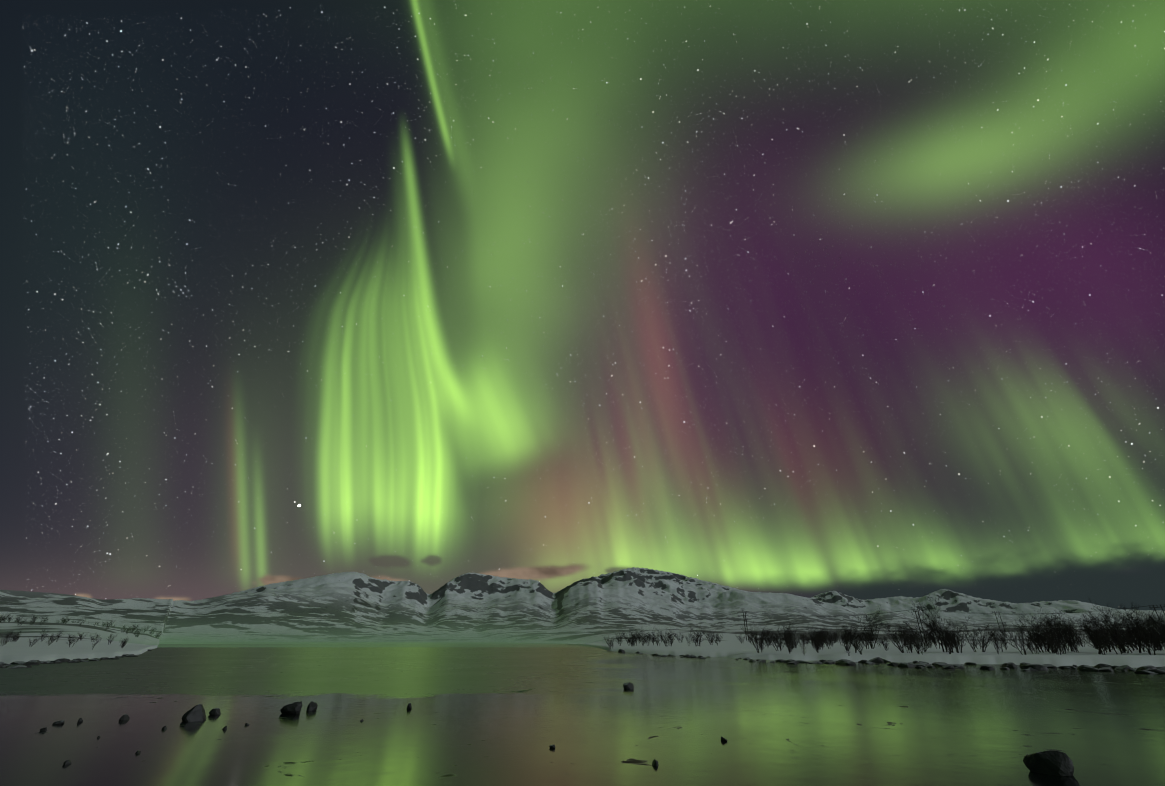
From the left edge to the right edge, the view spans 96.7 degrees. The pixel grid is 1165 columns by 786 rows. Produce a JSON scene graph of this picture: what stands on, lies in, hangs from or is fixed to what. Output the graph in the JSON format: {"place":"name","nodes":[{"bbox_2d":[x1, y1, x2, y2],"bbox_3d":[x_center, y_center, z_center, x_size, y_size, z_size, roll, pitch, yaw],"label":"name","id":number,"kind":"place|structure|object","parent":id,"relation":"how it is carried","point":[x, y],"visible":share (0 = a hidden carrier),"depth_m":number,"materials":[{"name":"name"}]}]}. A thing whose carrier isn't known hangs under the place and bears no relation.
{"place":"outdoors","nodes":[
{"label":"outdoors","id":0,"kind":"place"},
{"bbox_2d":[0,567,1164,667],"bbox_3d":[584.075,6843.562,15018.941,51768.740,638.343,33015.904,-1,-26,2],"label":"snowy mountains","id":1,"kind":"structure","parent":0,"point":[684,604],"depth_m":1591.02,"materials":[{"name":"snow"}]},
{"bbox_2d":[25,660,39,664],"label":"shore stone","id":2,"kind":"object","parent":1,"relation":"on","point":[33,662],"visible":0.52,"depth_m":37.72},
{"bbox_2d":[67,635,80,646],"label":"bare shrub","id":3,"kind":"object","parent":1,"relation":"on","point":[70,641],"visible":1,"depth_m":75.39,"materials":[{"name":"black plant"}]},
{"bbox_2d":[7,595,645,643],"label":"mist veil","id":4,"kind":"object","parent":1,"relation":"on","point":[173,639],"visible":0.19,"depth_m":297.27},
{"bbox_2d":[1,597,662,641],"bbox_3d":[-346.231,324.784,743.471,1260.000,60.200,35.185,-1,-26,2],"label":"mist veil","id":5,"kind":"object","parent":1,"relation":"on","point":[387,639],"visible":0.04,"depth_m":735.55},
{"bbox_2d":[0,642,1164,785],"bbox_3d":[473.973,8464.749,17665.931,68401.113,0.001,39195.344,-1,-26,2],"label":"lake","id":6,"kind":"structure","parent":1,"relation":"on","point":[487,714],"depth_m":11.42,"materials":[{"name":"liquid"}]},
{"bbox_2d":[6,665,26,668],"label":"shore stone","id":7,"kind":"object","parent":6,"relation":"on","point":[19,666],"visible":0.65,"depth_m":33.65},
{"bbox_2d":[53,720,64,724],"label":"boulder","id":8,"kind":"object","parent":6,"relation":"on","point":[59,722],"visible":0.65,"depth_m":11.04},
{"bbox_2d":[54,658,69,661],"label":"shore stone","id":9,"kind":"object","parent":6,"relation":"on","point":[64,660],"visible":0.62,"depth_m":43.35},
{"bbox_2d":[119,714,129,720],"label":"boulder","id":10,"kind":"object","parent":6,"relation":"on","point":[125,717],"visible":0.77,"depth_m":11.64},
{"bbox_2d":[182,704,205,721],"bbox_3d":[-8.673,7.215,11.593,0.384,0.439,0.470,-13,-28,25],"label":"boulder","id":11,"kind":"object","parent":6,"relation":"on","point":[195,713],"visible":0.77,"depth_m":11.52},
{"bbox_2d":[209,708,220,714],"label":"boulder","id":12,"kind":"object","parent":6,"relation":"on","point":[215,711],"visible":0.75,"depth_m":12.45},
{"bbox_2d":[280,701,301,713],"bbox_3d":[-7.129,7.762,12.687,0.525,0.349,0.335,-5,-32,5],"label":"boulder","id":13,"kind":"object","parent":6,"relation":"on","point":[294,708],"visible":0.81,"depth_m":12.59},
{"bbox_2d":[307,701,317,710],"bbox_3d":[-6.947,8.082,13.306,0.250,0.281,0.316,17,-30,-32],"label":"boulder","id":14,"kind":"object","parent":6,"relation":"on","point":[312,705],"visible":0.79,"depth_m":13.25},
{"bbox_2d":[623,682,633,688],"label":"boulder","id":15,"kind":"object","parent":6,"relation":"on","point":[628,685],"visible":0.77,"depth_m":19.16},
{"bbox_2d":[835,659,855,664],"bbox_3d":[19.657,20.318,38.709,1.533,0.728,1.559,-3,-26,7],"label":"shore stone","id":16,"kind":"object","parent":6,"relation":"on","point":[844,662],"visible":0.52,"depth_m":38.54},
{"bbox_2d":[898,662,915,666],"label":"shore stone","id":17,"kind":"object","parent":6,"relation":"on","point":[904,664],"visible":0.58,"depth_m":35.56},
{"bbox_2d":[934,663,949,666],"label":"shore stone","id":18,"kind":"object","parent":6,"relation":"on","point":[939,664],"visible":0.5,"depth_m":36.18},
{"bbox_2d":[941,664,954,668],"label":"shore stone","id":19,"kind":"object","parent":6,"relation":"on","point":[950,666],"visible":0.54,"depth_m":33.20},
{"bbox_2d":[979,664,994,668],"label":"shore stone","id":20,"kind":"object","parent":6,"relation":"on","point":[985,666],"visible":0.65,"depth_m":32.63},
{"bbox_2d":[1021,664,1048,669],"bbox_3d":[28.447,17.374,32.467,1.104,0.656,1.467,20,-32,-36],"label":"shore stone","id":21,"kind":"object","parent":6,"relation":"on","point":[1037,666],"visible":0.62,"depth_m":32.34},
{"bbox_2d":[1023,751,1073,776],"bbox_3d":[6.315,5.051,7.012,0.541,0.360,0.337,-24,-41,39],"label":"boulder","id":22,"kind":"object","parent":6,"relation":"on","point":[1057,763],"visible":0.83,"depth_m":6.95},
{"bbox_2d":[1077,666,1098,670],"bbox_3d":[30.047,16.519,30.758,0.813,0.534,1.067,9,-27,-17],"label":"shore stone","id":23,"kind":"object","parent":6,"relation":"on","point":[1084,668],"visible":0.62,"depth_m":30.71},
{"bbox_2d":[1098,667,1112,670],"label":"shore stone","id":24,"kind":"object","parent":6,"relation":"on","point":[1106,669],"visible":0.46,"depth_m":30.54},
{"bbox_2d":[1114,665,1132,669],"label":"shore stone","id":25,"kind":"object","parent":6,"relation":"on","point":[1124,667],"visible":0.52,"depth_m":32.08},
{"bbox_2d":[1134,670,1157,673],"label":"shore stone","id":26,"kind":"object","parent":6,"relation":"on","point":[1144,672],"visible":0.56,"depth_m":28.25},
{"bbox_2d":[603,637,614,648],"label":"bare shrub","id":27,"kind":"object","parent":1,"relation":"on","point":[610,643],"visible":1,"depth_m":93.89,"materials":[{"name":"black plant"}]},
{"bbox_2d":[653,628,675,645],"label":"bare shrub","id":28,"kind":"object","parent":1,"relation":"on","point":[661,637],"visible":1,"depth_m":96.03,"materials":[{"name":"black plant"}]},
{"bbox_2d":[690,624,707,645],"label":"bare shrub","id":29,"kind":"object","parent":1,"relation":"on","point":[698,635],"visible":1,"depth_m":94.33,"materials":[{"name":"black plant"}]},
{"bbox_2d":[703,630,715,644],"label":"bare shrub","id":30,"kind":"object","parent":1,"relation":"on","point":[709,640],"visible":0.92,"depth_m":117.73,"materials":[{"name":"black plant"}]},
{"bbox_2d":[742,612,748,640],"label":"power pylon","id":31,"kind":"object","parent":1,"relation":"on","point":[746,624],"visible":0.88,"depth_m":212.79,"materials":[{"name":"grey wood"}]},
{"bbox_2d":[747,604,1161,616],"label":"power wires","id":32,"kind":"object","parent":31,"relation":"attached to","point":[956,611],"visible":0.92,"depth_m":181.63,"materials":[{"name":"grey metal"}]},
{"bbox_2d":[742,622,768,652],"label":"bare shrub","id":33,"kind":"object","parent":1,"relation":"on","point":[755,635],"visible":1,"depth_m":56.16,"materials":[{"name":"black plant"}]},
{"bbox_2d":[764,626,784,650],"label":"bare shrub","id":34,"kind":"object","parent":1,"relation":"on","point":[779,644],"visible":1,"depth_m":59.62,"materials":[{"name":"black plant"}]},
{"bbox_2d":[774,631,784,647],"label":"bare shrub","id":35,"kind":"object","parent":1,"relation":"on","point":[777,642],"visible":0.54,"depth_m":64.71,"materials":[{"name":"black plant"}]},
{"bbox_2d":[776,623,798,653],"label":"bare shrub","id":36,"kind":"object","parent":1,"relation":"on","point":[785,638],"visible":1,"depth_m":52.60,"materials":[{"name":"black plant"}]},
{"bbox_2d":[784,626,794,651],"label":"bare shrub","id":37,"kind":"object","parent":1,"relation":"on","point":[788,638],"visible":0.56,"depth_m":55.84,"materials":[{"name":"black plant"}]},
{"bbox_2d":[806,634,820,652],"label":"bare shrub","id":38,"kind":"object","parent":1,"relation":"on","point":[815,646],"visible":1,"depth_m":54.48,"materials":[{"name":"black plant"}]},
{"bbox_2d":[809,631,823,648],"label":"bare shrub","id":39,"kind":"object","parent":1,"relation":"on","point":[818,639],"visible":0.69,"depth_m":59.35,"materials":[{"name":"black plant"}]},
{"bbox_2d":[811,628,826,649],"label":"bare shrub","id":40,"kind":"object","parent":1,"relation":"on","point":[818,638],"visible":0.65,"depth_m":62.81,"materials":[{"name":"black plant"}]},
{"bbox_2d":[818,626,832,648],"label":"bare shrub","id":41,"kind":"object","parent":1,"relation":"on","point":[829,644],"visible":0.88,"depth_m":65.57,"materials":[{"name":"black plant"}]},
{"bbox_2d":[834,620,855,650],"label":"bare shrub","id":42,"kind":"object","parent":1,"relation":"on","point":[847,641],"visible":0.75,"depth_m":58.08,"materials":[{"name":"black plant"}]},
{"bbox_2d":[844,622,862,652],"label":"bare shrub","id":43,"kind":"object","parent":1,"relation":"on","point":[853,638],"visible":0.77,"depth_m":53.14,"materials":[{"name":"black plant"}]},
{"bbox_2d":[844,628,866,654],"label":"bare shrub","id":44,"kind":"object","parent":1,"relation":"on","point":[857,645],"visible":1,"depth_m":49.64,"materials":[{"name":"black plant"}]},
{"bbox_2d":[852,606,881,648],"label":"bare shrub","id":45,"kind":"object","parent":1,"relation":"on","point":[873,637],"visible":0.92,"depth_m":65.86,"materials":[{"name":"black plant"}]},
{"bbox_2d":[859,629,877,648],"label":"bare shrub","id":46,"kind":"object","parent":1,"relation":"on","point":[865,636],"visible":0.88,"depth_m":64.99,"materials":[{"name":"black plant"}]},
{"bbox_2d":[869,657,883,661],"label":"shore stone","id":47,"kind":"object","parent":1,"relation":"on","point":[877,659],"visible":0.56,"depth_m":43.41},
{"bbox_2d":[878,635,888,650],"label":"bare shrub","id":48,"kind":"object","parent":1,"relation":"on","point":[882,642],"visible":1,"depth_m":58.42,"materials":[{"name":"black plant"}]},
{"bbox_2d":[878,620,907,652],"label":"bare shrub","id":49,"kind":"object","parent":1,"relation":"on","point":[894,639],"visible":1,"depth_m":52.66,"materials":[{"name":"black plant"}]},
{"bbox_2d":[895,620,909,641],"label":"shrub","id":50,"kind":"object","parent":1,"relation":"on","point":[902,629],"visible":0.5,"depth_m":92.63,"materials":[{"name":"black plant"}]},
{"bbox_2d":[900,628,909,645],"bbox_3d":[39.324,29.618,62.758,1.572,2.874,2.479,-8,-27,16],"label":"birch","id":51,"kind":"object","parent":1,"relation":"on","point":[904,637],"visible":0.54,"depth_m":62.81,"materials":[{"name":"black plant"}]},
{"bbox_2d":[899,633,914,652],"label":"shrub","id":52,"kind":"object","parent":1,"relation":"on","point":[905,644],"visible":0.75,"depth_m":51.92,"materials":[{"name":"black plant"}]},
{"bbox_2d":[895,622,920,646],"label":"shrub","id":53,"kind":"object","parent":1,"relation":"on","point":[911,633],"visible":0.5,"depth_m":70.91,"materials":[{"name":"black plant"}]},
{"bbox_2d":[903,624,917,652],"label":"shrub","id":54,"kind":"object","parent":1,"relation":"on","point":[910,634],"visible":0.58,"depth_m":53.08,"materials":[{"name":"black plant"}]},
{"bbox_2d":[903,629,923,653],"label":"shrub","id":55,"kind":"object","parent":1,"relation":"on","point":[915,641],"visible":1,"depth_m":48.30,"materials":[{"name":"black plant"}]},
{"bbox_2d":[909,623,924,645],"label":"shrub","id":56,"kind":"object","parent":1,"relation":"on","point":[920,631],"visible":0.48,"depth_m":75.96,"materials":[{"name":"black plant"}]},
{"bbox_2d":[914,609,924,641],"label":"birch","id":57,"kind":"object","parent":1,"relation":"on","point":[920,620],"visible":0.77,"depth_m":184.31,"materials":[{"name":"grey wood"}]},
{"bbox_2d":[912,630,931,651],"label":"shrub","id":58,"kind":"object","parent":1,"relation":"on","point":[925,648],"visible":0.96,"depth_m":54.03,"materials":[{"name":"black plant"}]},
{"bbox_2d":[918,628,935,647],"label":"shrub","id":59,"kind":"object","parent":1,"relation":"on","point":[927,637],"visible":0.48,"depth_m":68.55,"materials":[{"name":"black plant"}]},
{"bbox_2d":[908,596,947,651],"bbox_3d":[37.139,24.643,55.502,2.566,5.978,4.064,40,-47,-54],"label":"birch","id":60,"kind":"object","parent":1,"relation":"on","point":[934,621],"visible":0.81,"depth_m":55.29,"materials":[{"name":"black plant"}]},
{"bbox_2d":[922,622,937,645],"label":"shrub","id":61,"kind":"object","parent":1,"relation":"on","point":[932,633],"visible":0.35,"depth_m":93.33,"materials":[{"name":"black plant"}]},
{"bbox_2d":[925,623,942,648],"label":"shrub","id":62,"kind":"object","parent":1,"relation":"on","point":[936,638],"visible":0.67,"depth_m":65.03,"materials":[{"name":"black plant"}]},
{"bbox_2d":[921,613,951,645],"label":"shrub","id":63,"kind":"object","parent":1,"relation":"on","point":[940,624],"visible":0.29,"depth_m":87.97,"materials":[{"name":"black plant"}]},
{"bbox_2d":[933,622,954,644],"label":"shrub","id":64,"kind":"object","parent":1,"relation":"on","point":[945,635],"visible":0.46,"depth_m":52.42,"materials":[{"name":"black plant"}]},
{"bbox_2d":[943,635,956,653],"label":"shrub","id":65,"kind":"object","parent":1,"relation":"on","point":[948,646],"visible":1,"depth_m":48.33,"materials":[{"name":"black plant"}]},
{"bbox_2d":[930,615,971,652],"bbox_3d":[36.728,23.925,51.348,3.163,3.632,4.853,2,-26,-3],"label":"shrub","id":66,"kind":"object","parent":1,"relation":"on","point":[955,642],"visible":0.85,"depth_m":51.13,"materials":[{"name":"black plant"}]},
{"bbox_2d":[959,621,996,651],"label":"shrub","id":67,"kind":"object","parent":1,"relation":"on","point":[982,641],"visible":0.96,"depth_m":53.70,"materials":[{"name":"black plant"}]},
{"bbox_2d":[982,625,999,647],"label":"shrub","id":68,"kind":"object","parent":1,"relation":"on","point":[994,638],"visible":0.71,"depth_m":65.67,"materials":[{"name":"black plant"}]},
{"bbox_2d":[994,628,1005,651],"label":"shrub","id":69,"kind":"object","parent":1,"relation":"on","point":[1001,640],"visible":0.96,"depth_m":54.04,"materials":[{"name":"black plant"}]},
{"bbox_2d":[999,629,1009,646],"bbox_3d":[52.276,30.369,64.291,1.737,2.724,1.852,9,-27,-19],"label":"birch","id":70,"kind":"object","parent":1,"relation":"on","point":[1004,637],"visible":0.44,"depth_m":63.97,"materials":[{"name":"black plant"}]},
{"bbox_2d":[998,619,1031,654],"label":"shrub","id":71,"kind":"object","parent":1,"relation":"on","point":[1020,640],"visible":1,"depth_m":46.26,"materials":[{"name":"black plant"}]},
{"bbox_2d":[1022,638,1039,653],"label":"shrub","id":72,"kind":"object","parent":1,"relation":"on","point":[1032,648],"visible":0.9,"depth_m":47.54,"materials":[{"name":"black plant"}]},
{"bbox_2d":[1019,627,1043,644],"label":"shrub","id":73,"kind":"object","parent":1,"relation":"on","point":[1029,636],"visible":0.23,"depth_m":64.35,"materials":[{"name":"black plant"}]},
{"bbox_2d":[1021,610,1058,651],"bbox_3d":[46.717,24.229,52.761,3.688,4.203,2.449,-20,-32,35],"label":"shrub","id":74,"kind":"object","parent":1,"relation":"on","point":[1032,635],"visible":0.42,"depth_m":52.63,"materials":[{"name":"black plant"}]},
{"bbox_2d":[1015,607,1072,652],"bbox_3d":[45.909,23.185,50.637,5.726,4.316,3.880,-3,-26,6],"label":"shrub","id":75,"kind":"object","parent":1,"relation":"on","point":[1056,628],"visible":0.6,"depth_m":50.69,"materials":[{"name":"black plant"}]},
{"bbox_2d":[1033,621,1054,653],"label":"shrub","id":76,"kind":"object","parent":1,"relation":"on","point":[1043,630],"visible":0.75,"depth_m":48.71,"materials":[{"name":"black plant"}]},
{"bbox_2d":[1040,635,1054,652],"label":"shrub","id":77,"kind":"object","parent":1,"relation":"on","point":[1043,642],"visible":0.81,"depth_m":48.33,"materials":[{"name":"black plant"}]},
{"bbox_2d":[1034,612,1065,647],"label":"shrub","id":78,"kind":"object","parent":1,"relation":"on","point":[1047,627],"visible":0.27,"depth_m":52.68,"materials":[{"name":"black plant"}]},
{"bbox_2d":[1043,664,1056,667],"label":"shore stone","id":79,"kind":"object","parent":1,"relation":"on","point":[1049,666],"visible":0.44,"depth_m":34.38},
{"bbox_2d":[1046,635,1063,654],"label":"shrub","id":80,"kind":"object","parent":1,"relation":"on","point":[1057,648],"visible":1,"depth_m":45.73,"materials":[{"name":"black plant"}]},
{"bbox_2d":[1040,626,1070,653],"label":"shrub","id":81,"kind":"object","parent":1,"relation":"on","point":[1051,637],"visible":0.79,"depth_m":47.00,"materials":[{"name":"black plant"}]},
{"bbox_2d":[1052,615,1079,651],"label":"shrub","id":82,"kind":"object","parent":1,"relation":"on","point":[1069,642],"visible":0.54,"depth_m":51.58,"materials":[{"name":"black plant"}]},
{"bbox_2d":[1062,618,1081,651],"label":"shrub","id":83,"kind":"object","parent":1,"relation":"on","point":[1070,634],"visible":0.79,"depth_m":50.87,"materials":[{"name":"black plant"}]},
{"bbox_2d":[1071,612,1100,645],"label":"shrub","id":84,"kind":"object","parent":1,"relation":"on","point":[1085,628],"visible":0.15,"depth_m":63.22,"materials":[{"name":"black plant"}]},
{"bbox_2d":[1075,617,1114,651],"bbox_3d":[51.095,23.830,51.316,2.841,3.634,4.442,-12,-28,24],"label":"shrub","id":85,"kind":"object","parent":1,"relation":"on","point":[1098,634],"visible":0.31,"depth_m":51.25,"materials":[{"name":"black plant"}]},
{"bbox_2d":[1082,632,1107,652],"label":"shrub","id":86,"kind":"object","parent":1,"relation":"on","point":[1096,642],"visible":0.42,"depth_m":49.82,"materials":[{"name":"black plant"}]},
{"bbox_2d":[1078,606,1119,653],"bbox_3d":[46.617,21.689,47.124,3.217,4.064,3.650,2,-26,-5],"label":"shrub","id":87,"kind":"object","parent":1,"relation":"on","point":[1095,637],"visible":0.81,"depth_m":46.64,"materials":[{"name":"black plant"}]},
{"bbox_2d":[1089,624,1112,654],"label":"shrub","id":88,"kind":"object","parent":1,"relation":"on","point":[1100,640],"visible":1,"depth_m":45.42,"materials":[{"name":"black plant"}]},
{"bbox_2d":[1094,663,1110,667],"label":"shore stone","id":89,"kind":"object","parent":1,"relation":"on","point":[1101,665],"visible":0.54,"depth_m":34.62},
{"bbox_2d":[1085,611,1126,652],"bbox_3d":[50.804,22.906,49.696,2.796,3.956,2.600,9,-27,-18],"label":"shrub","id":90,"kind":"object","parent":1,"relation":"on","point":[1122,648],"visible":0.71,"depth_m":49.51,"materials":[{"name":"black plant"}]},
{"bbox_2d":[1097,615,1122,653],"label":"shrub","id":91,"kind":"object","parent":1,"relation":"on","point":[1117,634],"visible":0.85,"depth_m":46.13,"materials":[{"name":"black plant"}]},
{"bbox_2d":[1096,620,1136,650],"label":"shrub","id":92,"kind":"object","parent":1,"relation":"on","point":[1124,634],"visible":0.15,"depth_m":54.09,"materials":[{"name":"black plant"}]},
{"bbox_2d":[1102,622,1135,652],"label":"shrub","id":93,"kind":"object","parent":1,"relation":"on","point":[1128,644],"visible":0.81,"depth_m":47.71,"materials":[{"name":"black plant"}]},
{"bbox_2d":[1089,598,1150,649],"bbox_3d":[62.702,26.592,59.915,4.688,6.035,4.205,-16,-30,29],"label":"shrub","id":94,"kind":"object","parent":1,"relation":"on","point":[1109,610],"visible":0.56,"depth_m":60.27,"materials":[{"name":"black plant"}]},
{"bbox_2d":[1102,603,1152,652],"bbox_3d":[52.075,22.334,49.352,3.758,4.746,2.322,0,-26,-1],"label":"shrub","id":95,"kind":"object","parent":1,"relation":"on","point":[1131,630],"visible":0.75,"depth_m":49.11,"materials":[{"name":"black plant"}]},
{"bbox_2d":[1120,606,1164,632],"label":"shrub","id":96,"kind":"object","parent":1,"relation":"on","point":[1147,617],"visible":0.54,"depth_m":48.90,"materials":[{"name":"black plant"}]},
{"bbox_2d":[1121,616,1164,654],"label":"shrub","id":97,"kind":"object","parent":1,"relation":"on","point":[1144,640],"visible":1,"depth_m":45.09,"materials":[{"name":"black plant"}]},
{"bbox_2d":[1129,614,1158,649],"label":"shrub","id":98,"kind":"object","parent":1,"relation":"on","point":[1143,624],"visible":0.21,"depth_m":58.55,"materials":[{"name":"black plant"}]},
{"bbox_2d":[1131,620,1159,650],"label":"shrub","id":99,"kind":"object","parent":1,"relation":"on","point":[1151,643],"visible":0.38,"depth_m":54.66,"materials":[{"name":"black plant"}]},
{"bbox_2d":[1136,665,1156,670],"bbox_3d":[31.697,15.610,28.977,1.350,0.640,0.872,4,-26,-9],"label":"shore stone","id":100,"kind":"object","parent":1,"relation":"on","point":[1148,667],"visible":0.35,"depth_m":28.94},
{"bbox_2d":[1136,629,1164,650],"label":"shrub","id":101,"kind":"object","parent":1,"relation":"on","point":[1160,645],"visible":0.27,"depth_m":54.59,"materials":[{"name":"black plant"}]},
{"bbox_2d":[1141,604,1164,641],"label":"shrub","id":102,"kind":"object","parent":1,"relation":"on","point":[1157,619],"visible":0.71,"depth_m":46.80,"materials":[{"name":"black plant"}]},
{"bbox_2d":[1147,669,1164,673],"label":"shore stone","id":103,"kind":"object","parent":1,"relation":"on","point":[1158,671],"visible":0.54,"depth_m":28.35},
{"bbox_2d":[1149,604,1164,621],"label":"birch","id":104,"kind":"object","parent":1,"relation":"on","point":[1157,611],"visible":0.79,"depth_m":170.73,"materials":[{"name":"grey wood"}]},
{"bbox_2d":[1153,621,1164,646],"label":"shrub","id":105,"kind":"object","parent":1,"relation":"on","point":[1159,633],"visible":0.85,"depth_m":45.27,"materials":[{"name":"black plant"}]},
{"bbox_2d":[0,0,1164,600],"label":"sky","id":106,"kind":"structure","parent":0,"point":[766,296],"materials":[{"name":"green"}]},
{"bbox_2d":[75,552,1164,610],"bbox_3d":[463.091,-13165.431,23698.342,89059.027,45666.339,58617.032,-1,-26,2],"label":"clouds","id":107,"kind":"structure","parent":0,"point":[1134,578],"depth_m":32958.03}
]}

